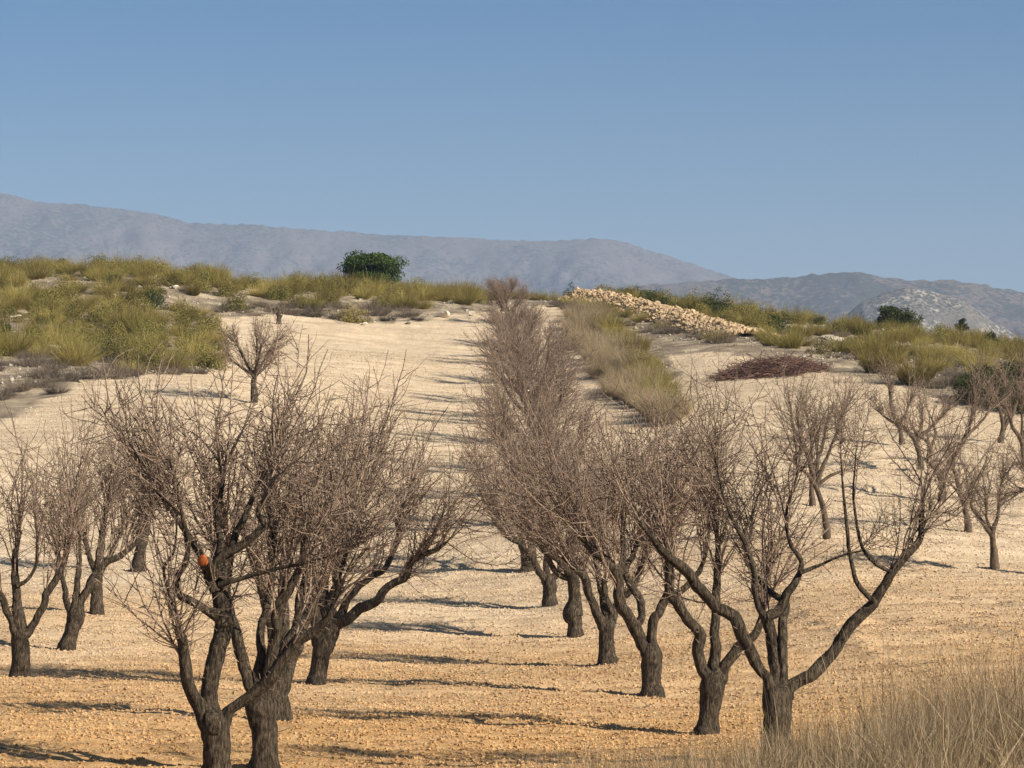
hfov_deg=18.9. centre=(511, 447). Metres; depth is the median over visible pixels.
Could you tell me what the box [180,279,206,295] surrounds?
broom bush
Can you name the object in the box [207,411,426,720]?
almond tree
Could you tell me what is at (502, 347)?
almond tree
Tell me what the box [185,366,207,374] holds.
dry scrub
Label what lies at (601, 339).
straw tussock
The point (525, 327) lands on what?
almond tree
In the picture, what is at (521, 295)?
almond tree
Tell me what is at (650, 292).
evergreen bush
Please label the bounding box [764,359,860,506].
almond tree
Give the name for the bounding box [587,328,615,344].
straw tussock
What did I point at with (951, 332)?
broom bush
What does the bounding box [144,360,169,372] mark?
dry scrub
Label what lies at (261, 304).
dry scrub
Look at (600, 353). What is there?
straw tussock
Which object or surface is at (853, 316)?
broom bush
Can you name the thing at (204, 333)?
broom bush
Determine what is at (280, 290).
green bush
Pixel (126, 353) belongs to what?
broom bush
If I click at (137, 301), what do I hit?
green bush
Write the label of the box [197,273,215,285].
green bush
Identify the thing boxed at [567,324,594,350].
straw tussock
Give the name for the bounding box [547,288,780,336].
stone rubble
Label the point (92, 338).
green bush
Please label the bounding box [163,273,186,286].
green bush
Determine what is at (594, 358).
straw tussock
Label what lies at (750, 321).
broom bush
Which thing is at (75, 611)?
almond tree
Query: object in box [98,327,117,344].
green bush
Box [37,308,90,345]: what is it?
esparto tussock
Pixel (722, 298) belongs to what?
broom bush
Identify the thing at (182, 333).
green bush
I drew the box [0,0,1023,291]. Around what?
sky
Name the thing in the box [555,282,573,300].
evergreen bush
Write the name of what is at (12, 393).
dry scrub
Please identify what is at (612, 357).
straw tussock
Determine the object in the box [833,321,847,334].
green bush
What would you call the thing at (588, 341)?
straw tussock
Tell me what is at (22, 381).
dry scrub
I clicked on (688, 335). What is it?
dry scrub
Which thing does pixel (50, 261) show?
esparto tussock
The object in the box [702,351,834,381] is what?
brush pile
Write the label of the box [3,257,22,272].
esparto tussock
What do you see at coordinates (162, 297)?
evergreen bush
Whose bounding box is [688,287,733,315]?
evergreen bush
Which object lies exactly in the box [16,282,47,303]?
esparto tussock
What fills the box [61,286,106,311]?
esparto tussock
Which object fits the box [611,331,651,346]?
broom bush
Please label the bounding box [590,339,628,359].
straw tussock
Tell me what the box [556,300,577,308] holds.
dry scrub
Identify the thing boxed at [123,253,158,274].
esparto tussock
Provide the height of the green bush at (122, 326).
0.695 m
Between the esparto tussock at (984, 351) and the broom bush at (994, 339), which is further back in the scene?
the broom bush at (994, 339)
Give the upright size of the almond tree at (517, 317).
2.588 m
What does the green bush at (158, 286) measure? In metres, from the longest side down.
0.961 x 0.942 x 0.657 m
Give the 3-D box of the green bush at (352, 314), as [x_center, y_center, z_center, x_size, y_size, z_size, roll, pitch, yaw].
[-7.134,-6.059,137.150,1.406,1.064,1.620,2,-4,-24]
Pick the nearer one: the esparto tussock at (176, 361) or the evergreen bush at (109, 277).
the esparto tussock at (176, 361)
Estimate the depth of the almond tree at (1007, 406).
80.97 m
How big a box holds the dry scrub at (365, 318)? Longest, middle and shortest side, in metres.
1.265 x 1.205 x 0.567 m
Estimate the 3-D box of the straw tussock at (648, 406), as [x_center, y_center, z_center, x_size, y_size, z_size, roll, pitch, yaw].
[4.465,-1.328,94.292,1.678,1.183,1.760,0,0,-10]
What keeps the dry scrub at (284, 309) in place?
on the ground at (428, 339)
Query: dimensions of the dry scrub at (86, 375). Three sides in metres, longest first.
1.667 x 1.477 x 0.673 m
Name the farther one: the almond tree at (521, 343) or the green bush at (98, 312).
the green bush at (98, 312)
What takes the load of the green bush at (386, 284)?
on the ground at (428, 339)
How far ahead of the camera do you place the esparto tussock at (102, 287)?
136.68 m
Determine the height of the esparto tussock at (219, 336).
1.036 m
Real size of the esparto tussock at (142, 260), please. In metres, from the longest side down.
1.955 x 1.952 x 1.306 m
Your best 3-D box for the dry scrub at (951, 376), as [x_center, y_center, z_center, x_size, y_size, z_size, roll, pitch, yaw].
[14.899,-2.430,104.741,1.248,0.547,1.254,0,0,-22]
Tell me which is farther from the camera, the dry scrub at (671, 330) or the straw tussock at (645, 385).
the dry scrub at (671, 330)
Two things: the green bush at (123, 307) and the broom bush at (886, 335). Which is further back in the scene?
the green bush at (123, 307)
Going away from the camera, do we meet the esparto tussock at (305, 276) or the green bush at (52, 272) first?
the green bush at (52, 272)
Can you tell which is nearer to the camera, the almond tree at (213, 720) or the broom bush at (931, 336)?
the almond tree at (213, 720)
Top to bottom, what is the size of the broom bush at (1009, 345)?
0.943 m
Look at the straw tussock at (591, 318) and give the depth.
134.72 m
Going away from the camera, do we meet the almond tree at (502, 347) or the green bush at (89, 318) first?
the almond tree at (502, 347)
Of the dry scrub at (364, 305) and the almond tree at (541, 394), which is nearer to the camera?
the almond tree at (541, 394)
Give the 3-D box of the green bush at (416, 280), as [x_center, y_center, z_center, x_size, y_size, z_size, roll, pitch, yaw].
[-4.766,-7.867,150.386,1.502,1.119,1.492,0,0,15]
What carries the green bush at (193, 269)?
on the ground at (428, 339)
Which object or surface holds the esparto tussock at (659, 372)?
on the ground at (428, 339)
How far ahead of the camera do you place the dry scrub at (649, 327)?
133.40 m
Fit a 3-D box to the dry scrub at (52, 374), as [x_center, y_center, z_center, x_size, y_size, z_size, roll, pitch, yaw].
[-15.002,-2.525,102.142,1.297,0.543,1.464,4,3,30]
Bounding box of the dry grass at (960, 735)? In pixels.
[306,612,1023,767]
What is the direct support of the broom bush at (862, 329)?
on the ground at (428, 339)
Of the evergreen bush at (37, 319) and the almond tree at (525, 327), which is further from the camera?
the evergreen bush at (37, 319)
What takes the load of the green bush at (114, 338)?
on the ground at (428, 339)
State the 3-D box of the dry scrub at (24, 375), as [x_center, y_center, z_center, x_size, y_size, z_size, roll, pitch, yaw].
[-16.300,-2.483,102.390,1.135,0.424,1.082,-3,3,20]
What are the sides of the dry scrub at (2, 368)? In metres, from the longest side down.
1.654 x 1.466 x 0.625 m
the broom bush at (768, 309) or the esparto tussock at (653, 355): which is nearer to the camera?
the esparto tussock at (653, 355)
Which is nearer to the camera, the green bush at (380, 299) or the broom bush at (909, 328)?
the broom bush at (909, 328)
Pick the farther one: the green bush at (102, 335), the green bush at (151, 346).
the green bush at (102, 335)
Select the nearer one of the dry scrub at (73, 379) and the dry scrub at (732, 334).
the dry scrub at (73, 379)
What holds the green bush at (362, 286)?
on the ground at (428, 339)
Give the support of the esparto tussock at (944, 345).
on the ground at (428, 339)
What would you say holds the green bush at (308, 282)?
on the ground at (428, 339)
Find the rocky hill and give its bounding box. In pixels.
[841,287,1021,340]
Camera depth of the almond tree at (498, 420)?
71.83 m
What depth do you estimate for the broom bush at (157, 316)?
126.91 m
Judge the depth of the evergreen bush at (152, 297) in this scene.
134.71 m
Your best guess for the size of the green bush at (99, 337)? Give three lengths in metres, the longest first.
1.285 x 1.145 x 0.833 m
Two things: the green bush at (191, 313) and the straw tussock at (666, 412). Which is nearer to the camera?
the straw tussock at (666, 412)
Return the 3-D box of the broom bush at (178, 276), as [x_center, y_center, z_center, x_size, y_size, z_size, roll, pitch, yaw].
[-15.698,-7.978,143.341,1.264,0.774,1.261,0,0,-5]
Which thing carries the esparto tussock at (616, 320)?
on the ground at (428, 339)
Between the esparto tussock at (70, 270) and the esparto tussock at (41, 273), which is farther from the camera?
the esparto tussock at (70, 270)
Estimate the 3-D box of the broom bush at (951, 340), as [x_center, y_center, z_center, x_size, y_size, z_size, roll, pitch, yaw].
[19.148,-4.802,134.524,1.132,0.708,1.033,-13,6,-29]
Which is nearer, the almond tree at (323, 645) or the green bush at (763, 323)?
the almond tree at (323, 645)
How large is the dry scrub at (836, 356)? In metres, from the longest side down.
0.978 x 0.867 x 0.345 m
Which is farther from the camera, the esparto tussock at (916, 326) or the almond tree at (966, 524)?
the esparto tussock at (916, 326)
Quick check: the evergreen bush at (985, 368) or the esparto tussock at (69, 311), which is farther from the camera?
the esparto tussock at (69, 311)
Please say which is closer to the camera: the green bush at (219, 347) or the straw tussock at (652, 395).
the straw tussock at (652, 395)
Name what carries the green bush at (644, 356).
on the ground at (428, 339)
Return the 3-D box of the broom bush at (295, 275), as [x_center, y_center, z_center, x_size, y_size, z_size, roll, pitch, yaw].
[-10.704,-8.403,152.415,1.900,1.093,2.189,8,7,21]
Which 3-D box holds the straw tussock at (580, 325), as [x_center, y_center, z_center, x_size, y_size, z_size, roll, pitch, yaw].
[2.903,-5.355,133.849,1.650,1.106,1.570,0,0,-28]
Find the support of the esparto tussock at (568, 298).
on the ground at (428, 339)
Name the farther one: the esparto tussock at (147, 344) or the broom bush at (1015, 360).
the broom bush at (1015, 360)
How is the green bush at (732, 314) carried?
on the ground at (428, 339)
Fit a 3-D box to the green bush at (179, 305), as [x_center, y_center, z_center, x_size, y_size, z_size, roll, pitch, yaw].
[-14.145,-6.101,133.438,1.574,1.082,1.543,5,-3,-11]
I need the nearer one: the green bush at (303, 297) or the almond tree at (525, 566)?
the almond tree at (525, 566)
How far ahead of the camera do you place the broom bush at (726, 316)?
133.10 m
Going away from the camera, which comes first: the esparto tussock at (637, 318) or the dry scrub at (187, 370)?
the dry scrub at (187, 370)
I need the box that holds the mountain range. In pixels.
[0,193,750,296]
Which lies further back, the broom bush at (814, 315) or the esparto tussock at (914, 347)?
the broom bush at (814, 315)
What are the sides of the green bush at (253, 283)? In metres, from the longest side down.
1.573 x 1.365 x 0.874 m
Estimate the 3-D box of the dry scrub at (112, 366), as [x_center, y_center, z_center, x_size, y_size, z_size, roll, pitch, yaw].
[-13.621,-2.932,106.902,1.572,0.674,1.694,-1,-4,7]
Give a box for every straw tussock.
[554,308,584,326]
[555,309,589,332]
[556,297,592,320]
[556,299,583,314]
[562,315,593,331]
[564,310,587,328]
[564,325,588,337]
[565,307,594,324]
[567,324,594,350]
[568,319,603,336]
[568,330,595,343]
[571,302,606,321]
[572,338,592,359]
[573,292,609,311]
[573,331,598,357]
[574,307,611,331]
[574,344,607,361]
[581,351,615,378]
[583,346,610,367]
[584,323,610,338]
[586,302,615,318]
[586,329,618,348]
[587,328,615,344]
[588,340,624,364]
[589,333,625,357]
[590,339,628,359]
[591,366,625,388]
[592,317,618,329]
[594,369,634,397]
[597,328,632,341]
[597,357,620,375]
[599,330,633,347]
[599,355,633,376]
[601,343,635,367]
[601,365,641,383]
[601,377,626,398]
[602,359,624,376]
[604,328,646,354]
[604,343,641,363]
[604,366,631,383]
[604,371,642,400]
[606,374,632,399]
[608,345,648,370]
[609,369,651,391]
[612,336,638,352]
[612,380,639,403]
[613,343,649,356]
[613,353,659,367]
[614,371,657,396]
[617,345,659,366]
[617,386,642,407]
[618,363,662,381]
[618,384,654,407]
[620,376,666,396]
[623,383,664,406]
[624,392,649,415]
[625,386,648,405]
[626,356,665,375]
[630,392,674,422]
[631,387,682,421]
[632,387,679,407]
[637,382,685,400]
[638,384,693,411]
[642,397,679,425]
[645,397,686,424]
[646,384,687,403]
[653,388,695,419]
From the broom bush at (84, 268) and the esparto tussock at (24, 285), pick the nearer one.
the esparto tussock at (24, 285)
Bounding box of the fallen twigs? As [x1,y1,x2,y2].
[0,516,1023,767]
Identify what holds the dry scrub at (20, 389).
on the ground at (428, 339)
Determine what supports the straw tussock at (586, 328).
on the ground at (428, 339)
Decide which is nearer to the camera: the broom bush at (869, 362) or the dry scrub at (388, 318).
the broom bush at (869, 362)
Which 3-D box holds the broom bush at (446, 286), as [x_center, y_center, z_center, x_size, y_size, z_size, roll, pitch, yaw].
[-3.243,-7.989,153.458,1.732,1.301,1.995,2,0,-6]
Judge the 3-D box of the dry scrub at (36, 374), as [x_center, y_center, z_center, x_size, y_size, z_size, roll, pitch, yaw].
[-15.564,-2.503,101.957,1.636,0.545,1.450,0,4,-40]
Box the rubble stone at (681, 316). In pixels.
[677,314,684,319]
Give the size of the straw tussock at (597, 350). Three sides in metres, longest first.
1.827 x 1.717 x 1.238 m
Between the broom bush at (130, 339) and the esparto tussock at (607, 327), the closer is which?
the broom bush at (130, 339)
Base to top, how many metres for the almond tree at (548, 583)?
4.151 m
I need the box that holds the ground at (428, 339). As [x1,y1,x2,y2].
[0,271,1023,767]
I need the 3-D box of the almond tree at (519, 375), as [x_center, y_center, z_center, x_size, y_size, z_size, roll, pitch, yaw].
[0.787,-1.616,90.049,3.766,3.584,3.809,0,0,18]
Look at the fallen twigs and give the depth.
42.22 m
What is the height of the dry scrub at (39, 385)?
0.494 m
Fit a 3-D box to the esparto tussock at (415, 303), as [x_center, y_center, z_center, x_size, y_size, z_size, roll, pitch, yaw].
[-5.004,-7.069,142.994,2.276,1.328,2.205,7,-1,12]
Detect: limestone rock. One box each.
[437,310,449,317]
[820,335,843,340]
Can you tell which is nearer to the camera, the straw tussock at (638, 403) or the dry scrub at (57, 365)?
the straw tussock at (638, 403)
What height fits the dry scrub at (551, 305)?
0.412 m
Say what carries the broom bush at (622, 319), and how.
on the ground at (428, 339)
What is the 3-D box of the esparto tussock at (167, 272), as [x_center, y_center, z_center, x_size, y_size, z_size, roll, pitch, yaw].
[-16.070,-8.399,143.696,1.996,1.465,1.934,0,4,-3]
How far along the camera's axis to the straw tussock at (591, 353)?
117.64 m
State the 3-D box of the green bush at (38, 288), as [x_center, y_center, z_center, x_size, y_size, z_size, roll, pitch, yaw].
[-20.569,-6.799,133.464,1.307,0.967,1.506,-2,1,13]
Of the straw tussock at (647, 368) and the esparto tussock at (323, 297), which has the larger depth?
the esparto tussock at (323, 297)
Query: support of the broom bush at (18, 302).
on the ground at (428, 339)
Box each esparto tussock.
[0,256,21,277]
[0,273,36,297]
[0,288,14,309]
[0,334,20,354]
[1,268,30,286]
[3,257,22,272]
[5,273,41,294]
[5,325,64,350]
[14,323,58,339]
[15,252,59,279]
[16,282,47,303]
[16,310,72,334]
[19,253,48,269]
[24,304,66,322]
[25,337,56,356]
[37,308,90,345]
[40,253,60,268]
[42,312,67,324]
[43,330,93,356]
[45,324,113,365]
[46,257,76,271]
[51,253,83,274]
[54,267,83,279]
[56,303,84,316]
[57,279,92,294]
[59,321,91,334]
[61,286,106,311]
[62,255,92,271]
[74,288,105,304]
[81,262,113,281]
[83,271,128,295]
[84,257,111,274]
[86,301,109,313]
[90,255,123,272]
[94,290,132,309]
[99,302,146,327]
[102,265,129,281]
[104,305,135,319]
[111,356,151,370]
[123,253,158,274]
[125,262,159,277]
[129,272,156,285]
[129,326,171,356]
[130,297,164,320]
[131,252,164,270]
[145,308,173,324]
[146,250,172,268]
[152,262,186,281]
[155,338,202,369]
[162,325,214,346]
[164,317,195,336]
[167,297,184,311]
[173,333,220,361]
[174,263,197,285]
[192,302,214,315]
[193,349,226,366]
[195,261,236,276]
[195,325,236,341]
[198,346,236,361]
[217,277,245,291]
[240,276,275,297]
[255,269,290,289]
[261,273,291,286]
[278,272,312,285]
[280,274,305,290]
[282,268,322,282]
[303,266,328,282]
[304,275,323,290]
[313,288,338,302]
[346,279,382,299]
[355,270,388,288]
[355,270,392,295]
[385,293,412,308]
[387,284,422,298]
[387,291,415,302]
[388,284,422,308]
[400,289,444,308]
[415,278,441,293]
[429,287,454,301]
[434,277,462,297]
[446,281,484,304]
[465,289,488,302]
[545,287,559,300]
[556,289,584,305]
[575,293,608,305]
[586,308,623,321]
[590,319,625,333]
[599,306,634,324]
[601,316,641,337]
[603,326,639,337]
[615,304,637,317]
[621,348,666,371]
[629,309,648,322]
[631,356,667,366]
[636,363,675,382]
[637,389,697,416]
[639,344,662,361]
[652,318,670,327]
[698,323,735,342]
[751,327,778,340]
[752,324,777,335]
[765,329,807,340]
[789,330,818,346]
[830,311,853,324]
[874,342,907,357]
[880,320,912,339]
[885,349,911,363]
[897,317,925,331]
[902,324,946,357]
[911,337,928,345]
[913,340,954,360]
[913,341,955,360]
[917,348,959,370]
[927,338,956,351]
[931,332,970,356]
[941,346,1004,367]
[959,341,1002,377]
[969,337,1007,356]
[985,345,1020,358]
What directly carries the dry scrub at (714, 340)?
on the ground at (428, 339)
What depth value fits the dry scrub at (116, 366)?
104.29 m
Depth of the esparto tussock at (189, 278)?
143.08 m
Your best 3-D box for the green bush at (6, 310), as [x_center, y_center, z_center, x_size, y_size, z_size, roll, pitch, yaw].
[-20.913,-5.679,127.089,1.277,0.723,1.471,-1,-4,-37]
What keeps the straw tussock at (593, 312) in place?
on the ground at (428, 339)
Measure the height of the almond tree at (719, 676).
4.278 m
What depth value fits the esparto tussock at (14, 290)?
132.75 m
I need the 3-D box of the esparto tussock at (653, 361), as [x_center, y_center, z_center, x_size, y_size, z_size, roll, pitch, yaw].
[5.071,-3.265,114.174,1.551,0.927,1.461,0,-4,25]
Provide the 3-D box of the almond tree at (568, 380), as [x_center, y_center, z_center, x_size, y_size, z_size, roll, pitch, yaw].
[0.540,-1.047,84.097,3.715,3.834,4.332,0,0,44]
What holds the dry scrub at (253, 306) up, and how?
on the ground at (428, 339)
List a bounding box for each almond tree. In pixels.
[0,363,216,650]
[0,375,119,676]
[5,387,186,614]
[59,304,445,767]
[82,421,203,571]
[137,344,437,767]
[206,305,298,402]
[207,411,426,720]
[225,349,530,685]
[415,404,663,637]
[429,404,617,607]
[442,400,608,572]
[448,389,770,665]
[450,317,590,422]
[458,367,604,481]
[461,378,628,497]
[462,345,605,439]
[463,325,585,394]
[469,368,761,697]
[475,308,560,363]
[475,335,598,423]
[477,300,552,343]
[478,300,556,363]
[479,297,539,329]
[481,275,521,304]
[481,310,573,379]
[482,275,520,311]
[483,277,541,318]
[484,290,515,303]
[568,340,1023,760]
[572,379,858,735]
[749,359,884,539]
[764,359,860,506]
[857,350,938,444]
[866,345,1010,502]
[875,373,969,469]
[918,409,1011,532]
[946,436,1023,569]
[950,418,1023,529]
[966,347,1023,443]
[993,371,1023,467]
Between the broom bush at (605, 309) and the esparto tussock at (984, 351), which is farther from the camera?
the broom bush at (605, 309)
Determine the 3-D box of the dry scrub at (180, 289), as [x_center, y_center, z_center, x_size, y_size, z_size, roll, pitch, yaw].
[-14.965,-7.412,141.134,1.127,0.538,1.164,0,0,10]
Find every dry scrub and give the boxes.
[0,355,11,365]
[0,362,8,371]
[0,382,20,397]
[0,391,13,399]
[2,375,34,391]
[2,375,47,388]
[6,353,31,365]
[9,369,38,377]
[13,347,45,358]
[14,353,48,366]
[20,376,53,386]
[24,352,53,365]
[26,365,51,375]
[26,367,63,378]
[28,376,60,387]
[30,359,63,373]
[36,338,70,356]
[36,347,58,357]
[38,354,75,368]
[38,372,74,382]
[41,384,72,393]
[47,366,80,377]
[49,371,84,381]
[60,363,99,379]
[76,359,117,374]
[88,358,136,379]
[94,351,124,362]
[96,362,129,373]
[100,358,139,368]
[105,350,136,366]
[116,367,141,376]
[117,361,152,374]
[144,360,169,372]
[148,363,189,374]
[166,361,193,373]
[176,284,191,291]
[183,364,213,373]
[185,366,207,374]
[209,305,233,312]
[239,300,257,308]
[245,308,262,315]
[252,299,266,305]
[254,300,273,307]
[262,300,287,310]
[262,305,280,312]
[275,303,297,313]
[281,300,300,308]
[286,307,300,315]
[292,306,316,314]
[299,303,328,317]
[303,304,322,311]
[322,308,344,318]
[324,301,347,309]
[330,299,354,308]
[353,311,374,322]
[356,299,380,309]
[357,306,383,315]
[362,300,387,310]
[370,305,391,315]
[376,312,397,320]
[393,309,418,317]
[394,305,413,310]
[400,304,424,315]
[408,312,425,320]
[544,302,558,306]
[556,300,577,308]
[625,319,639,325]
[638,321,673,331]
[648,324,674,333]
[662,323,687,332]
[662,324,685,334]
[683,330,698,337]
[691,330,714,339]
[705,332,740,343]
[721,330,743,338]
[821,350,841,358]
[829,329,851,336]
[840,348,860,359]
[918,374,952,388]
[932,369,957,385]
[940,365,966,375]
[940,372,966,381]
[953,364,978,376]
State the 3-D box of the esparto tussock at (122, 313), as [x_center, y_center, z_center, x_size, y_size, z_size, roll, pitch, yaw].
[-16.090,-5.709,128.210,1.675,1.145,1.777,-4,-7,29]
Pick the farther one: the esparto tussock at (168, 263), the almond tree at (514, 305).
the esparto tussock at (168, 263)
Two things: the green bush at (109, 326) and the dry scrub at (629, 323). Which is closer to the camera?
the green bush at (109, 326)
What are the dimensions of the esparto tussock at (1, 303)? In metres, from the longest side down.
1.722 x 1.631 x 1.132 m
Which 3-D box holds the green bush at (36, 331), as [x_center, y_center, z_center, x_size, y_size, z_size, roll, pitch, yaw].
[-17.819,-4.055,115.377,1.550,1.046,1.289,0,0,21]
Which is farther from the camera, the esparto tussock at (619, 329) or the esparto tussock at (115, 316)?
the esparto tussock at (619, 329)
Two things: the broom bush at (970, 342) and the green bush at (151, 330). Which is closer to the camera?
the green bush at (151, 330)
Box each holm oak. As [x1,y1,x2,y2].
[876,305,923,328]
[955,318,968,334]
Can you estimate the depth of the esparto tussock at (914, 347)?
122.73 m
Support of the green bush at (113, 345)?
on the ground at (428, 339)
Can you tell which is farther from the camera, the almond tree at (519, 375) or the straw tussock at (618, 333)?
the straw tussock at (618, 333)
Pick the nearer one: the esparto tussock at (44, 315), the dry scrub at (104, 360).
the dry scrub at (104, 360)
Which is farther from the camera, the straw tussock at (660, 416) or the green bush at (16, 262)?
the green bush at (16, 262)
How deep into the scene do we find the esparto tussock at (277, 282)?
145.98 m
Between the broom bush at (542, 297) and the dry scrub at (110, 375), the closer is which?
the dry scrub at (110, 375)
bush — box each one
[0,271,12,287]
[0,279,12,287]
[0,282,11,293]
[0,285,36,308]
[0,302,24,317]
[0,315,44,356]
[0,345,11,358]
[1,256,28,270]
[1,323,11,333]
[2,305,21,313]
[2,312,26,322]
[5,267,31,281]
[20,290,67,315]
[21,302,50,317]
[22,327,53,344]
[25,288,51,309]
[28,280,51,294]
[28,311,54,324]
[30,281,49,297]
[33,254,57,263]
[33,289,71,312]
[43,264,58,276]
[45,286,74,303]
[48,257,67,267]
[50,318,75,338]
[51,280,77,298]
[52,281,81,303]
[54,317,78,330]
[57,272,81,287]
[64,299,91,319]
[66,309,94,327]
[68,315,87,328]
[74,324,103,345]
[75,331,104,348]
[77,254,103,276]
[77,341,123,359]
[81,266,100,277]
[83,252,112,269]
[83,332,111,344]
[88,299,120,323]
[90,253,107,265]
[95,272,145,304]
[95,330,142,360]
[97,319,123,338]
[97,334,128,353]
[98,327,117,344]
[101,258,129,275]
[102,304,148,332]
[103,272,119,285]
[106,249,137,271]
[107,298,142,315]
[111,272,139,291]
[114,320,166,347]
[115,321,127,335]
[116,342,171,369]
[119,337,166,363]
[122,306,163,337]
[125,319,168,341]
[126,286,152,312]
[127,282,149,296]
[127,347,173,368]
[133,255,155,268]
[134,319,168,341]
[137,342,162,353]
[139,273,162,294]
[140,256,170,276]
[142,287,167,302]
[143,312,168,329]
[145,289,168,309]
[147,280,165,292]
[153,273,167,284]
[156,305,180,321]
[158,334,171,346]
[161,345,191,362]
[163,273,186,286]
[167,271,185,283]
[169,296,202,318]
[170,315,195,328]
[172,311,198,325]
[173,336,209,350]
[178,310,192,321]
[178,324,201,339]
[179,303,205,321]
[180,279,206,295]
[184,325,206,335]
[185,263,205,277]
[185,263,211,273]
[187,269,215,291]
[188,330,214,341]
[189,342,230,369]
[192,263,224,285]
[193,315,206,325]
[194,320,209,330]
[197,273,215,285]
[198,259,231,277]
[198,318,222,334]
[201,311,227,332]
[202,337,230,350]
[207,323,226,339]
[208,272,235,286]
[213,278,237,296]
[218,287,251,311]
[226,270,254,289]
[243,272,265,288]
[264,284,292,300]
[270,284,294,299]
[271,282,296,298]
[273,275,304,297]
[281,271,308,281]
[282,293,307,307]
[283,276,310,294]
[291,291,315,303]
[296,290,328,308]
[305,281,319,291]
[306,280,344,300]
[310,273,328,290]
[315,278,345,296]
[317,287,339,306]
[327,270,364,294]
[328,271,366,281]
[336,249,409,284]
[337,301,370,323]
[338,282,357,296]
[345,278,374,295]
[368,292,389,308]
[378,283,404,300]
[379,279,398,292]
[392,277,426,295]
[404,277,424,294]
[409,282,443,300]
[436,280,458,292]
[451,276,486,296]
[453,280,484,295]
[531,287,549,299]
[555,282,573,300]
[582,293,619,312]
[590,300,618,315]
[594,315,624,331]
[597,283,625,293]
[598,311,627,326]
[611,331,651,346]
[612,326,635,340]
[613,333,652,351]
[615,334,657,352]
[616,280,651,295]
[617,288,646,298]
[618,285,641,295]
[621,344,653,360]
[629,364,689,394]
[630,347,663,368]
[636,369,694,390]
[637,292,657,300]
[637,364,673,382]
[640,290,655,299]
[650,290,670,304]
[651,295,672,305]
[654,288,674,302]
[669,288,705,309]
[683,287,708,303]
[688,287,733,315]
[692,301,719,315]
[693,301,711,314]
[702,305,728,317]
[704,287,737,308]
[708,309,740,320]
[709,304,722,315]
[721,309,738,321]
[724,294,756,309]
[725,299,757,316]
[726,303,773,326]
[737,314,761,327]
[744,301,769,312]
[745,315,774,334]
[755,302,777,314]
[755,310,780,330]
[757,333,784,345]
[763,302,791,317]
[763,322,808,348]
[766,313,791,331]
[776,309,788,321]
[781,302,812,322]
[782,325,803,336]
[788,312,807,324]
[788,317,820,337]
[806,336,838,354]
[807,307,830,320]
[809,315,825,324]
[809,319,836,335]
[822,332,859,353]
[824,312,852,331]
[829,333,851,343]
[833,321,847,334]
[836,308,866,322]
[843,329,882,344]
[844,328,889,354]
[846,318,872,334]
[849,314,877,335]
[849,336,902,373]
[858,328,880,337]
[859,332,906,354]
[860,324,901,344]
[863,321,919,357]
[869,321,885,329]
[874,339,954,385]
[881,316,903,328]
[888,319,922,342]
[891,320,921,335]
[893,321,937,340]
[917,328,941,343]
[926,322,952,342]
[935,318,966,335]
[939,333,957,345]
[944,324,967,338]
[951,331,969,342]
[951,372,976,396]
[952,344,977,360]
[954,331,977,345]
[955,367,998,403]
[961,325,996,341]
[962,328,990,347]
[966,360,1008,384]
[971,370,1020,405]
[984,331,1000,346]
[986,334,1004,345]
[991,377,1023,409]
[994,360,1023,388]
[996,333,1012,344]
[998,327,1023,344]
[998,361,1020,388]
[1000,337,1022,354]
[1002,347,1023,367]
[1011,394,1023,413]
[1013,341,1023,356]
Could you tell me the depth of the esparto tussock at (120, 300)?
131.56 m
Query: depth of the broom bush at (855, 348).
115.80 m
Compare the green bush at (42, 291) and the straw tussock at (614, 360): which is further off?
the green bush at (42, 291)
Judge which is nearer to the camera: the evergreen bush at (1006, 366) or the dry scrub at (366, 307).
the evergreen bush at (1006, 366)
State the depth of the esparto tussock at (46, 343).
113.97 m
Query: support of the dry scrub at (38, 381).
on the ground at (428, 339)
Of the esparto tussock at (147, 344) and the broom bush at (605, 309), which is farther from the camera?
the broom bush at (605, 309)
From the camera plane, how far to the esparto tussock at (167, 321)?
127.65 m
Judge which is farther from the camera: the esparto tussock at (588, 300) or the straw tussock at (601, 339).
the esparto tussock at (588, 300)
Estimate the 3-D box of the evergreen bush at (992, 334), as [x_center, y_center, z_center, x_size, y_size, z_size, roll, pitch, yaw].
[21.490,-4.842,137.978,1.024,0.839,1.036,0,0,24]
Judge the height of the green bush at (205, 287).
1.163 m
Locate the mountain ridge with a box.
[548,272,1023,338]
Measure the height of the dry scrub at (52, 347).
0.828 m
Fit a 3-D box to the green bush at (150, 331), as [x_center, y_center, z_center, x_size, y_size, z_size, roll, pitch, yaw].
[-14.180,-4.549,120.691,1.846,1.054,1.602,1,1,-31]
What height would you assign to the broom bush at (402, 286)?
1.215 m
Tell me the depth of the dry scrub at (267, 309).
137.60 m
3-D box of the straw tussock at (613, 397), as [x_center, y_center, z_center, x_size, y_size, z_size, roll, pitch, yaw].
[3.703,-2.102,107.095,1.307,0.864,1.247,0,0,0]
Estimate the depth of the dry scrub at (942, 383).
103.63 m
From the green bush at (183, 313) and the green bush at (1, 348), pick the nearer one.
the green bush at (1, 348)
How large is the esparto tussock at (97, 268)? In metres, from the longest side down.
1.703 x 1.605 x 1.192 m
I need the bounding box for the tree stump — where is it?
[276,311,281,323]
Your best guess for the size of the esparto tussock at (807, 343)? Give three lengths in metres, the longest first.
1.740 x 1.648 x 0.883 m

